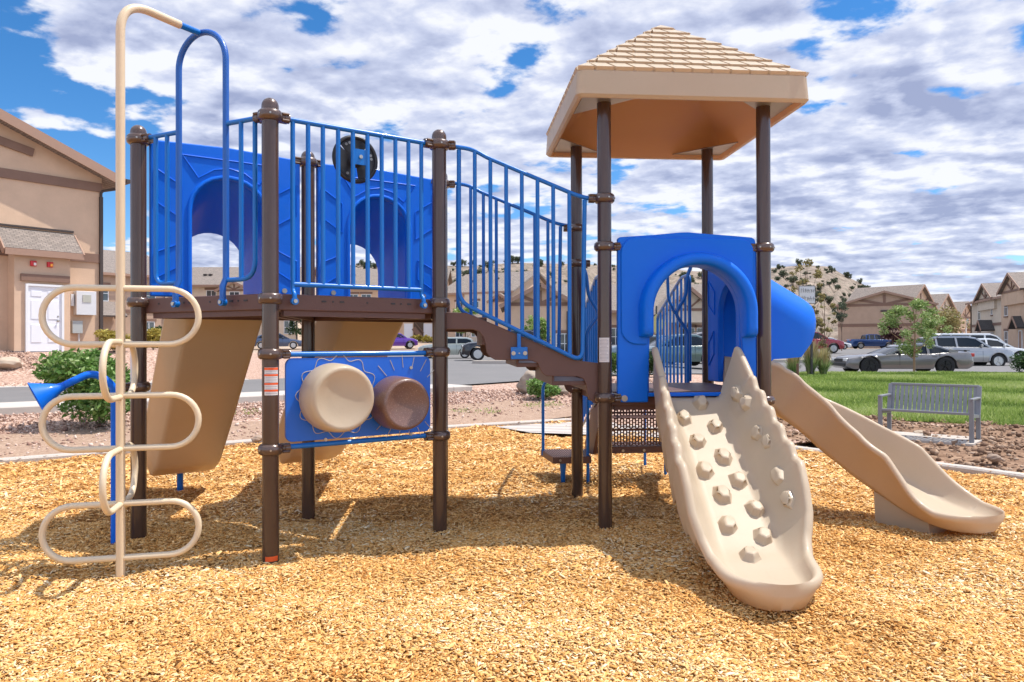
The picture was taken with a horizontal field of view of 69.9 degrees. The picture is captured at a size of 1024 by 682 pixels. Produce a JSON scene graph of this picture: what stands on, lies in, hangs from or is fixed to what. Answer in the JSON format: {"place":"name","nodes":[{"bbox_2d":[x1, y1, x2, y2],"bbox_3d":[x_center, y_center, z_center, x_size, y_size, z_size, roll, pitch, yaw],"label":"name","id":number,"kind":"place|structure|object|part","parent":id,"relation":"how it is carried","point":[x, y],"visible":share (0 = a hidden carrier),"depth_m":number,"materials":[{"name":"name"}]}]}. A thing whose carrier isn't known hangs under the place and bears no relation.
{"place":"outdoors","nodes":[
{"label":"outdoors","id":0,"kind":"place"},
{"bbox_2d":[0,384,471,414],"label":"sidewalk","id":1,"kind":"structure","parent":0,"point":[10,408],"depth_m":14.11,"materials":[{"name":"concrete"}]},
{"bbox_2d":[0,342,998,477],"bbox_3d":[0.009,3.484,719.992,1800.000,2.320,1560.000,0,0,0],"label":"ground","id":2,"kind":"structure","parent":0,"point":[24,376],"depth_m":20.53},
{"bbox_2d":[0,108,129,352],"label":"apartment building","id":3,"kind":"structure","parent":2,"relation":"on","point":[52,190],"depth_m":23.72,"materials":[{"name":"beige paint"}]},
{"bbox_2d":[20,273,69,351],"bbox_3d":[-14.900,-0.886,23.408,0.140,2.450,1.380,0,0,39],"label":"utility door","id":4,"kind":"structure","parent":3,"relation":"in","point":[35,338],"depth_m":23.32,"materials":[{"name":"white"}]},
{"bbox_2d":[31,348,129,426],"bbox_3d":[-6.934,0.772,12.091,1.659,1.355,1.659,0,0,0],"label":"leafy shrub","id":5,"kind":"object","parent":2,"relation":"on","point":[62,367],"visible":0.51,"depth_m":11.66,"materials":[{"name":"green plant"}]},
{"bbox_2d":[93,329,129,351],"bbox_3d":[-13.357,-0.009,24.497,1.202,0.796,1.162,0,0,15],"label":"golden shrub","id":6,"kind":"object","parent":2,"relation":"on","point":[109,334],"visible":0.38,"depth_m":24.23,"materials":[{"name":"yellow plant"}]},
{"bbox_2d":[1,379,248,386],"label":"curb","id":7,"kind":"structure","parent":2,"relation":"on","point":[28,386],"depth_m":18.68,"materials":[{"name":"concrete"}]},
{"bbox_2d":[103,250,164,347],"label":"apartment building","id":8,"kind":"structure","parent":2,"relation":"on","point":[109,297],"depth_m":65.51,"materials":[{"name":"brown paint"}]},
{"bbox_2d":[103,282,110,300],"bbox_3d":[-35.840,-4.309,64.104,0.088,1.650,1.300,0,0,43],"label":"window","id":9,"kind":"structure","parent":8,"relation":"in","point":[105,293],"depth_m":64.30,"materials":[{"name":"white"}]},
{"bbox_2d":[147,319,156,328],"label":"window","id":10,"kind":"structure","parent":8,"relation":"in","point":[149,324],"depth_m":67.07,"materials":[{"name":"white glass"}]},
{"bbox_2d":[147,328,160,349],"bbox_3d":[-13.237,-0.088,26.988,1.110,0.871,1.038,0,0,0],"label":"golden shrub","id":11,"kind":"object","parent":2,"relation":"on","point":[153,334],"visible":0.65,"depth_m":26.85,"materials":[{"name":"yellow plant"}]},
{"bbox_2d":[192,267,315,343],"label":"apartment building","id":12,"kind":"structure","parent":2,"relation":"on","point":[206,281],"depth_m":79.02,"materials":[{"name":"beige paint"}]},
{"bbox_2d":[205,288,216,295],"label":"window","id":13,"kind":"structure","parent":12,"relation":"in","point":[209,291],"depth_m":79.01,"materials":[{"name":"white"}]},
{"bbox_2d":[228,289,240,294],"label":"window","id":14,"kind":"structure","parent":12,"relation":"in","point":[230,293],"depth_m":78.36,"materials":[{"name":"white"}]},
{"bbox_2d":[284,321,292,333],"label":"window","id":15,"kind":"structure","parent":12,"relation":"in","point":[286,323],"depth_m":78.99,"materials":[{"name":"white"}]},
{"bbox_2d":[255,333,300,348],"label":"parked car","id":16,"kind":"object","parent":2,"relation":"on","point":[284,340],"visible":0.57,"depth_m":65.38,"materials":[{"name":"blue paint"}]},
{"bbox_2d":[0,418,570,463],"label":"playground curb","id":17,"kind":"structure","parent":2,"relation":"on","point":[35,458],"depth_m":10.92,"materials":[{"name":"concrete"}]},
{"bbox_2d":[251,435,261,441],"bbox_3d":[-3.886,1.492,11.192,0.171,0.106,0.190,0,0,33],"label":"stone","id":18,"kind":"object","parent":17,"relation":"on","point":[257,438],"visible":0.83,"depth_m":11.13,"materials":[{"name":"beige stone"}]},
{"bbox_2d":[286,319,300,336],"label":"dark tree","id":19,"kind":"object","parent":2,"relation":"on","point":[293,330],"visible":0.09,"depth_m":74.06,"materials":[{"name":"green plant"}]},
{"bbox_2d":[0,400,591,457],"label":"soil strip","id":20,"kind":"object","parent":2,"relation":"on","point":[527,413],"visible":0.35,"depth_m":12.48,"materials":[{"name":"brown soil"}]},
{"bbox_2d":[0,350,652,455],"bbox_3d":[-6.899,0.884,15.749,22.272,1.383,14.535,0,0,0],"label":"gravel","id":21,"kind":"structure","parent":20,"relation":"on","point":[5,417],"depth_m":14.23,"materials":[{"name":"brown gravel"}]},
{"bbox_2d":[0,357,22,368],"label":"boulder","id":22,"kind":"object","parent":21,"relation":"on","point":[10,362],"visible":0.96,"depth_m":20.98,"materials":[{"name":"beige stone"}]},
{"bbox_2d":[516,370,534,393],"bbox_3d":[0.535,1.109,19.021,0.806,0.708,0.783,0,0,23],"label":"boulder","id":23,"kind":"object","parent":21,"relation":"on","point":[521,385],"visible":0.43,"depth_m":18.79,"materials":[{"name":"beige stone"}]},
{"bbox_2d":[235,400,561,413],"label":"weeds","id":24,"kind":"object","parent":20,"relation":"on","point":[453,409],"visible":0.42,"depth_m":15.33,"materials":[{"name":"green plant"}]},
{"bbox_2d":[350,269,452,341],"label":"apartment building","id":25,"kind":"structure","parent":2,"relation":"on","point":[408,329],"depth_m":88.01,"materials":[{"name":"beige paint"}]},
{"bbox_2d":[350,292,358,296],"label":"window","id":26,"kind":"structure","parent":25,"relation":"in","point":[355,294],"depth_m":87.97,"materials":[{"name":"white glass"}]},
{"bbox_2d":[360,292,372,296],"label":"window","id":27,"kind":"structure","parent":25,"relation":"in","point":[363,294],"depth_m":87.97,"materials":[{"name":"white glass"}]},
{"bbox_2d":[404,324,412,337],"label":"door","id":28,"kind":"structure","parent":25,"relation":"in","point":[408,332],"depth_m":87.95,"materials":[{"name":"white"}]},
{"bbox_2d":[424,323,431,336],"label":"door","id":29,"kind":"structure","parent":25,"relation":"in","point":[427,326],"depth_m":87.97,"materials":[{"name":"white"}]},
{"bbox_2d":[393,333,417,348],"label":"parked car","id":30,"kind":"object","parent":2,"relation":"on","point":[401,340],"visible":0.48,"depth_m":65.43,"materials":[{"name":"purple paint"}]},
{"bbox_2d":[421,335,429,342],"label":"golden shrub","id":31,"kind":"object","parent":2,"relation":"on","point":[424,339],"visible":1,"depth_m":81.75,"materials":[{"name":"yellow plant"}]},
{"bbox_2d":[453,307,477,336],"bbox_3d":[-3.613,-0.923,59.946,2.571,4.102,2.404,0,0,29],"label":"young tree","id":32,"kind":"object","parent":2,"relation":"on","point":[457,310],"visible":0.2,"depth_m":59.56,"materials":[{"name":"green plant"}]},
{"bbox_2d":[448,271,550,341],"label":"apartment building","id":33,"kind":"structure","parent":2,"relation":"on","point":[515,282],"depth_m":82.87,"materials":[{"name":"beige paint"}]},
{"bbox_2d":[0,417,1023,681],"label":"mulch bed","id":34,"kind":"object","parent":2,"relation":"on","point":[166,480],"visible":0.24,"depth_m":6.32,"materials":[{"name":"wood"}]},
{"bbox_2d":[27,4,1004,610],"bbox_3d":[0.039,-0.525,6.424,7.520,4.705,5.140,0,0,-5],"label":"playground structure","id":35,"kind":"object","parent":34,"relation":"on","point":[735,468],"visible":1,"depth_m":5.86,"materials":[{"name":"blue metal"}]},
{"bbox_2d":[499,283,567,351],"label":"clubhouse","id":36,"kind":"structure","parent":2,"relation":"on","point":[515,307],"depth_m":56.01,"materials":[{"name":"beige paint"}]},
{"bbox_2d":[556,330,566,351],"bbox_3d":[4.025,0.074,55.964,1.650,1.800,0.088,0,0,0],"label":"window","id":37,"kind":"structure","parent":36,"relation":"in","point":[563,332],"depth_m":55.99,"materials":[{"name":"white glass"}]},
{"bbox_2d":[524,315,551,340],"bbox_3d":[1.585,-0.196,50.165,2.070,3.203,2.176,0,0,-30],"label":"young tree","id":38,"kind":"object","parent":2,"relation":"on","point":[543,328],"visible":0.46,"depth_m":49.94,"materials":[{"name":"green plant"}]},
{"bbox_2d":[526,378,561,397],"bbox_3d":[0.769,1.142,17.835,0.925,0.600,1.073,0,0,0],"label":"leafy shrub","id":39,"kind":"object","parent":2,"relation":"on","point":[534,386],"visible":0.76,"depth_m":17.58,"materials":[{"name":"green plant"}]},
{"bbox_2d":[557,385,568,394],"bbox_3d":[1.305,1.250,18.605,0.380,0.316,0.448,0,0,-8],"label":"boulder","id":40,"kind":"object","parent":2,"relation":"on","point":[564,390],"visible":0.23,"depth_m":18.43,"materials":[{"name":"beige stone"}]},
{"bbox_2d":[496,422,658,436],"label":"ramp","id":41,"kind":"structure","parent":2,"relation":"on","point":[562,428],"depth_m":12.82,"materials":[{"name":"grey concrete"}]},
{"bbox_2d":[612,352,616,373],"bbox_3d":[3.371,0.780,25.062,0.808,0.855,0.809,0,0,-32],"label":"dark shrub","id":42,"kind":"object","parent":2,"relation":"on","point":[614,360],"visible":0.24,"depth_m":24.86,"materials":[{"name":"green plant"}]},
{"bbox_2d":[555,284,701,344],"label":"clubhouse wing","id":43,"kind":"structure","parent":2,"relation":"on","point":[696,305],"depth_m":61.98,"materials":[{"name":"beige paint"}]},
{"bbox_2d":[612,325,616,344],"bbox_3d":[8.756,-0.488,61.966,1.600,1.750,0.088,0,0,0],"label":"window","id":44,"kind":"structure","parent":43,"relation":"in","point":[614,330],"depth_m":61.99,"materials":[{"name":"white glass"}]},
{"bbox_2d":[679,325,694,333],"bbox_3d":[14.801,-0.505,61.966,1.600,1.750,0.088,0,0,0],"label":"window","id":45,"kind":"structure","parent":43,"relation":"in","point":[692,329],"depth_m":61.96,"materials":[{"name":"white"}]},
{"bbox_2d":[649,351,653,375],"bbox_3d":[4.504,0.747,24.032,1.006,0.914,1.123,0,0,0],"label":"dark shrub","id":46,"kind":"object","parent":2,"relation":"on","point":[651,361],"visible":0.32,"depth_m":23.79,"materials":[{"name":"green plant"}]},
{"bbox_2d":[789,258,825,330],"bbox_3d":[12.297,-0.946,31.062,1.775,5.144,1.714,0,0,0],"label":"slender tree","id":47,"kind":"object","parent":2,"relation":"on","point":[818,319],"visible":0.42,"depth_m":30.82,"materials":[{"name":"green plant"}]},
{"bbox_2d":[799,286,815,370],"bbox_3d":[11.668,-0.335,28.981,0.660,3.710,0.101,0,0,0],"label":"notice sign","id":48,"kind":"object","parent":2,"relation":"on","point":[807,294],"visible":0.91,"depth_m":28.95,"materials":[{"name":"white"}]},
{"bbox_2d":[621,424,1023,480],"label":"playground curb","id":49,"kind":"structure","parent":2,"relation":"on","point":[964,469],"depth_m":8.49,"materials":[{"name":"concrete"}]},
{"bbox_2d":[815,296,837,348],"bbox_3d":[14.562,-0.242,33.973,1.028,3.742,1.134,0,0,0],"label":"slender tree","id":50,"kind":"object","parent":2,"relation":"on","point":[822,331],"visible":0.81,"depth_m":33.98,"materials":[{"name":"green plant"}]},
{"bbox_2d":[830,301,848,350],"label":"pine","id":51,"kind":"object","parent":2,"relation":"on","point":[842,306],"visible":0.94,"depth_m":74.97,"materials":[{"name":"green plant"}]},
{"bbox_2d":[835,291,938,347],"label":"apartment building","id":52,"kind":"structure","parent":2,"relation":"on","point":[865,315],"depth_m":105.99,"materials":[{"name":"brown paint"}]},
{"bbox_2d":[880,322,903,344],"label":"plum tree","id":53,"kind":"object","parent":2,"relation":"on","point":[890,335],"visible":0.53,"depth_m":91.69,"materials":[{"name":"brown plant"}]},
{"bbox_2d":[846,284,942,325],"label":"roof","id":54,"kind":"structure","parent":2,"relation":"on","point":[920,291],"depth_m":110.73,"materials":[{"name":"beige paint"}]},
{"bbox_2d":[777,414,1023,472],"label":"turned dirt","id":55,"kind":"structure","parent":2,"relation":"on","point":[942,454],"depth_m":10.53,"materials":[{"name":"brown soil"}]},
{"bbox_2d":[894,431,981,445],"bbox_3d":[6.249,1.499,10.967,1.295,0.120,0.950,0,0,42],"label":"bench pad","id":56,"kind":"object","parent":55,"relation":"on","point":[944,439],"visible":0.21,"depth_m":10.80,"materials":[{"name":"concrete"}]},
{"bbox_2d":[878,382,981,442],"bbox_3d":[6.238,1.061,10.957,1.255,0.818,0.630,0,0,42],"label":"park bench","id":57,"kind":"object","parent":56,"relation":"on","point":[974,407],"visible":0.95,"depth_m":11.06,"materials":[{"name":"grey metal"}]},
{"bbox_2d":[986,454,1002,461],"bbox_3d":[5.729,1.388,8.693,0.169,0.100,0.146,0,0,32],"label":"stone","id":58,"kind":"object","parent":55,"relation":"on","point":[993,457],"visible":1,"depth_m":8.65,"materials":[{"name":"beige stone"}]},
{"bbox_2d":[926,305,969,333],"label":"golden tree","id":59,"kind":"object","parent":2,"relation":"on","point":[952,320],"visible":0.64,"depth_m":93.82,"materials":[{"name":"yellow plant"}]},
{"bbox_2d":[931,294,966,332],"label":"apartment building","id":60,"kind":"structure","parent":2,"relation":"on","point":[942,300],"depth_m":123.94,"materials":[{"name":"beige paint"}]},
{"bbox_2d":[953,301,971,332],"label":"apartment building","id":61,"kind":"structure","parent":2,"relation":"on","point":[962,308],"depth_m":140.64,"materials":[{"name":"beige paint"}]},
{"bbox_2d":[965,272,1023,348],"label":"townhouse","id":62,"kind":"structure","parent":2,"relation":"on","point":[998,309],"depth_m":73.28,"materials":[{"name":"beige paint"}]},
{"bbox_2d":[1003,306,1007,317],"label":"window","id":63,"kind":"structure","parent":62,"relation":"in","point":[1005,307],"depth_m":72.68,"materials":[{"name":"white glass"}]},
{"bbox_2d":[1003,329,1007,343],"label":"window","id":64,"kind":"structure","parent":62,"relation":"in","point":[1005,330],"depth_m":72.70,"materials":[{"name":"white"}]},
{"bbox_2d":[1018,330,1022,348],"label":"door","id":65,"kind":"structure","parent":62,"relation":"in","point":[1020,332],"depth_m":68.28,"materials":[{"name":"white"}]},
{"bbox_2d":[0,349,1023,402],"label":"road","id":66,"kind":"structure","parent":0,"point":[463,371],"depth_m":28.30,"materials":[{"name":"grey asphalt"}]},
{"bbox_2d":[418,337,474,357],"bbox_3d":[-4.427,0.455,49.999,3.910,1.438,1.846,0,0,-2],"label":"parked car","id":67,"kind":"object","parent":66,"relation":"on","point":[455,344],"visible":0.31,"depth_m":49.19,"materials":[{"name":"grey paint"}]},
{"bbox_3d":[-3.944,0.019,50.017,2.820,0.532,1.548,0,0,-2],"label":"window glass","id":68,"kind":"part","parent":67,"relation":"part of","materials":[{"name":"black glass"}]},
{"bbox_2d":[472,360,506,363],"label":"island curb","id":69,"kind":"structure","parent":66,"relation":"on","point":[488,361],"depth_m":37.31,"materials":[{"name":"concrete"}]},
{"bbox_2d":[461,330,541,359],"bbox_3d":[-0.627,0.251,43.999,4.860,1.820,2.043,0,0,-6],"label":"parked suv","id":70,"kind":"object","parent":66,"relation":"on","point":[468,348],"visible":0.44,"depth_m":42.89,"materials":[{"name":"black paint"}]},
{"bbox_2d":[612,335,675,363],"bbox_3d":[6.642,0.418,36.998,3.910,1.438,1.846,0,0,-4],"label":"parked car","id":71,"kind":"object","parent":66,"relation":"on","point":[651,339],"visible":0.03,"depth_m":36.31,"materials":[{"name":"white paint"}]},
{"bbox_2d":[654,306,665,332],"bbox_3d":[5.919,-0.080,29.993,0.840,2.721,0.085,0,0,0],"label":"sign post","id":72,"kind":"object","parent":66,"relation":"on","point":[655,316],"visible":0.35,"depth_m":29.95,"materials":[{"name":"beige"}]},
{"bbox_2d":[649,334,701,365],"bbox_3d":[7.297,0.421,32.998,4.660,1.468,1.914,0,0,-10],"label":"parked car","id":73,"kind":"object","parent":66,"relation":"on","point":[696,343],"visible":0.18,"depth_m":32.26,"materials":[{"name":"grey paint"}]},
{"bbox_3d":[7.616,-0.006,33.057,2.850,0.578,1.620,0,0,-10],"label":"window glass","id":74,"kind":"part","parent":73,"relation":"part of","materials":[{"name":"black glass"}]},
{"bbox_2d":[679,331,701,362],"bbox_3d":[10.576,0.357,40.999,4.860,1.820,2.043,0,0,-4],"label":"parked suv","id":75,"kind":"object","parent":66,"relation":"on","point":[699,333],"visible":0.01,"depth_m":40.40,"materials":[{"name":"grey paint"}]},
{"bbox_2d":[772,359,802,362],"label":"island curb","id":76,"kind":"structure","parent":66,"relation":"on","point":[779,360],"depth_m":45.46,"materials":[{"name":"concrete"}]},
{"bbox_2d":[813,332,844,352],"bbox_3d":[24.463,0.081,60.000,4.860,1.820,2.043,0,0,2],"label":"parked suv","id":77,"kind":"object","parent":66,"relation":"on","point":[835,345],"visible":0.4,"depth_m":59.01,"materials":[{"name":"red paint"}]},
{"bbox_3d":[23.847,-0.409,60.023,3.530,0.716,1.755,0,0,2],"label":"window glass","id":78,"kind":"part","parent":77,"relation":"part of","materials":[{"name":"black glass"}]},
{"bbox_2d":[829,338,851,348],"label":"parked car","id":79,"kind":"object","parent":66,"relation":"on","point":[848,345],"visible":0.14,"depth_m":88.98,"materials":[{"name":"white metal"}]},
{"bbox_2d":[845,334,895,348],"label":"pickup truck","id":80,"kind":"object","parent":66,"relation":"on","point":[870,340],"visible":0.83,"depth_m":97.14,"materials":[{"name":"blue paint"}]},
{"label":"window glass","id":81,"kind":"part","parent":80,"relation":"part of","materials":[{"name":"black"}]},
{"bbox_2d":[831,343,974,371],"bbox_3d":[16.029,0.729,30.297,5.060,1.278,2.017,0,0,2],"label":"sports coupe","id":82,"kind":"object","parent":66,"relation":"on","point":[938,358],"visible":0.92,"depth_m":29.39,"materials":[{"name":"grey paint"}]},
{"bbox_3d":[16.503,0.339,30.282,2.850,0.466,1.728,0,0,2],"label":"window glass","id":83,"kind":"part","parent":82,"relation":"part of","materials":[{"name":"black glass"}]},
{"bbox_2d":[913,335,1014,365],"bbox_3d":[25.456,0.596,41.498,4.860,1.820,2.043,0,0,4],"label":"parked suv","id":84,"kind":"object","parent":66,"relation":"on","point":[985,353],"visible":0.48,"depth_m":40.58,"materials":[{"name":"grey paint"}]},
{"bbox_3d":[24.841,0.105,41.543,3.530,0.716,1.755,0,0,4],"label":"window glass","id":85,"kind":"part","parent":84,"relation":"part of","materials":[{"name":"black glass"}]},
{"bbox_2d":[934,333,1003,341],"bbox_3d":[32.010,0.494,50.998,5.360,2.068,2.153,0,0,8],"label":"parked van","id":86,"kind":"object","parent":66,"relation":"on","point":[983,335],"visible":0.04,"depth_m":50.19,"materials":[{"name":"white paint"}]},
{"bbox_3d":[31.647,-0.038,51.051,4.530,0.966,1.830,0,0,8],"label":"window glass","id":87,"kind":"part","parent":86,"relation":"part of","materials":[{"name":"black glass"}]},
{"bbox_2d":[976,338,1023,356],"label":"parked car","id":88,"kind":"object","parent":66,"relation":"on","point":[995,343],"visible":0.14,"depth_m":44.71,"materials":[{"name":"white paint"}]},
{"bbox_3d":[29.207,0.135,45.533,2.850,0.578,1.620,0,0,6],"label":"window glass","id":89,"kind":"part","parent":88,"relation":"part of","materials":[{"name":"black glass"}]},
{"bbox_2d":[0,0,1023,305],"label":"sky","id":90,"kind":"structure","parent":0,"point":[902,163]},
{"bbox_2d":[165,263,861,339],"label":"hills","id":91,"kind":"structure","parent":0,"point":[844,283],"depth_m":234.87,"materials":[{"name":"soil"}]},
{"bbox_2d":[362,261,372,267],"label":"juniper tree","id":92,"kind":"object","parent":91,"relation":"on","point":[364,265],"visible":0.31,"depth_m":245.65,"materials":[{"name":"green plant"}]},
{"bbox_2d":[461,259,466,266],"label":"juniper tree","id":93,"kind":"object","parent":91,"relation":"on","point":[464,262],"visible":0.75,"depth_m":258.30,"materials":[{"name":"green plant"}]},
{"bbox_2d":[461,270,468,275],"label":"juniper tree","id":94,"kind":"object","parent":91,"relation":"on","point":[465,272],"visible":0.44,"depth_m":224.45,"materials":[{"name":"green plant"}]},
{"bbox_2d":[511,255,517,263],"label":"juniper tree","id":95,"kind":"object","parent":91,"relation":"on","point":[512,259],"visible":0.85,"depth_m":257.92,"materials":[{"name":"green plant"}]},
{"bbox_2d":[778,270,788,277],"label":"juniper tree","id":96,"kind":"object","parent":91,"relation":"on","point":[782,273],"visible":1,"depth_m":232.96,"materials":[{"name":"green plant"}]},
{"bbox_2d":[788,276,797,285],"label":"juniper tree","id":97,"kind":"object","parent":91,"relation":"on","point":[793,279],"visible":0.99,"depth_m":215.18,"materials":[{"name":"green plant"}]},
{"bbox_2d":[795,258,802,265],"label":"juniper tree","id":98,"kind":"object","parent":91,"relation":"on","point":[797,262],"visible":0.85,"depth_m":258.55,"materials":[{"name":"green plant"}]},
{"bbox_2d":[825,296,834,302],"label":"juniper tree","id":99,"kind":"object","parent":91,"relation":"on","point":[829,299],"visible":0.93,"depth_m":199.33,"materials":[{"name":"green plant"}]},
{"bbox_2d":[830,278,837,283],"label":"juniper tree","id":100,"kind":"object","parent":91,"relation":"on","point":[834,280],"visible":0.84,"depth_m":226.54,"materials":[{"name":"green plant"}]},
{"bbox_2d":[784,357,803,372],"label":"feather grass","id":101,"kind":"object","parent":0,"point":[791,364],"depth_m":25.36,"materials":[{"name":"green plant"}]},
{"bbox_2d":[815,347,832,374],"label":"feather grass","id":102,"kind":"object","parent":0,"point":[825,363],"depth_m":25.35,"materials":[{"name":"green plant"}]},
{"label":"lawn soil","id":103,"kind":"structure","parent":0,"visible":0},
{"bbox_2d":[796,364,798,374],"bbox_3d":[7.605,1.026,19.496,0.064,0.850,0.064,0,0,0],"label":"wooden stake","id":104,"kind":"object","parent":103,"relation":"on","point":[797,369],"visible":0.34,"depth_m":19.47,"materials":[{"name":"brown wood"}]},
{"bbox_2d":[801,340,821,373],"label":"feather grass","id":105,"kind":"object","parent":103,"relation":"on","point":[806,360],"depth_m":25.34,"materials":[{"name":"green plant"}]},
{"bbox_2d":[810,342,812,373],"bbox_3d":[10.306,0.684,25.197,0.090,1.312,0.090,0,0,0],"label":"lamp post","id":106,"kind":"object","parent":103,"relation":"on","point":[811,358],"visible":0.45,"depth_m":25.16,"materials":[{"name":"black metal"}]},
{"bbox_2d":[799,370,1023,424],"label":"lawn grass","id":107,"kind":"structure","parent":103,"relation":"on","point":[859,390],"depth_m":19.07,"materials":[{"name":"green plant"}]},
{"bbox_2d":[877,298,952,370],"bbox_3d":[15.122,-0.053,27.596,2.385,3.179,2.456,0,0,0],"label":"street tree","id":108,"kind":"object","parent":103,"relation":"on","point":[891,317],"visible":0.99,"depth_m":27.51,"materials":[{"name":"green plant"}]},
{"bbox_2d":[1009,351,1023,372],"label":"dark shrub","id":109,"kind":"object","parent":103,"relation":"on","point":[1019,361],"visible":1,"depth_m":26.08,"materials":[{"name":"green plant"}]}
]}

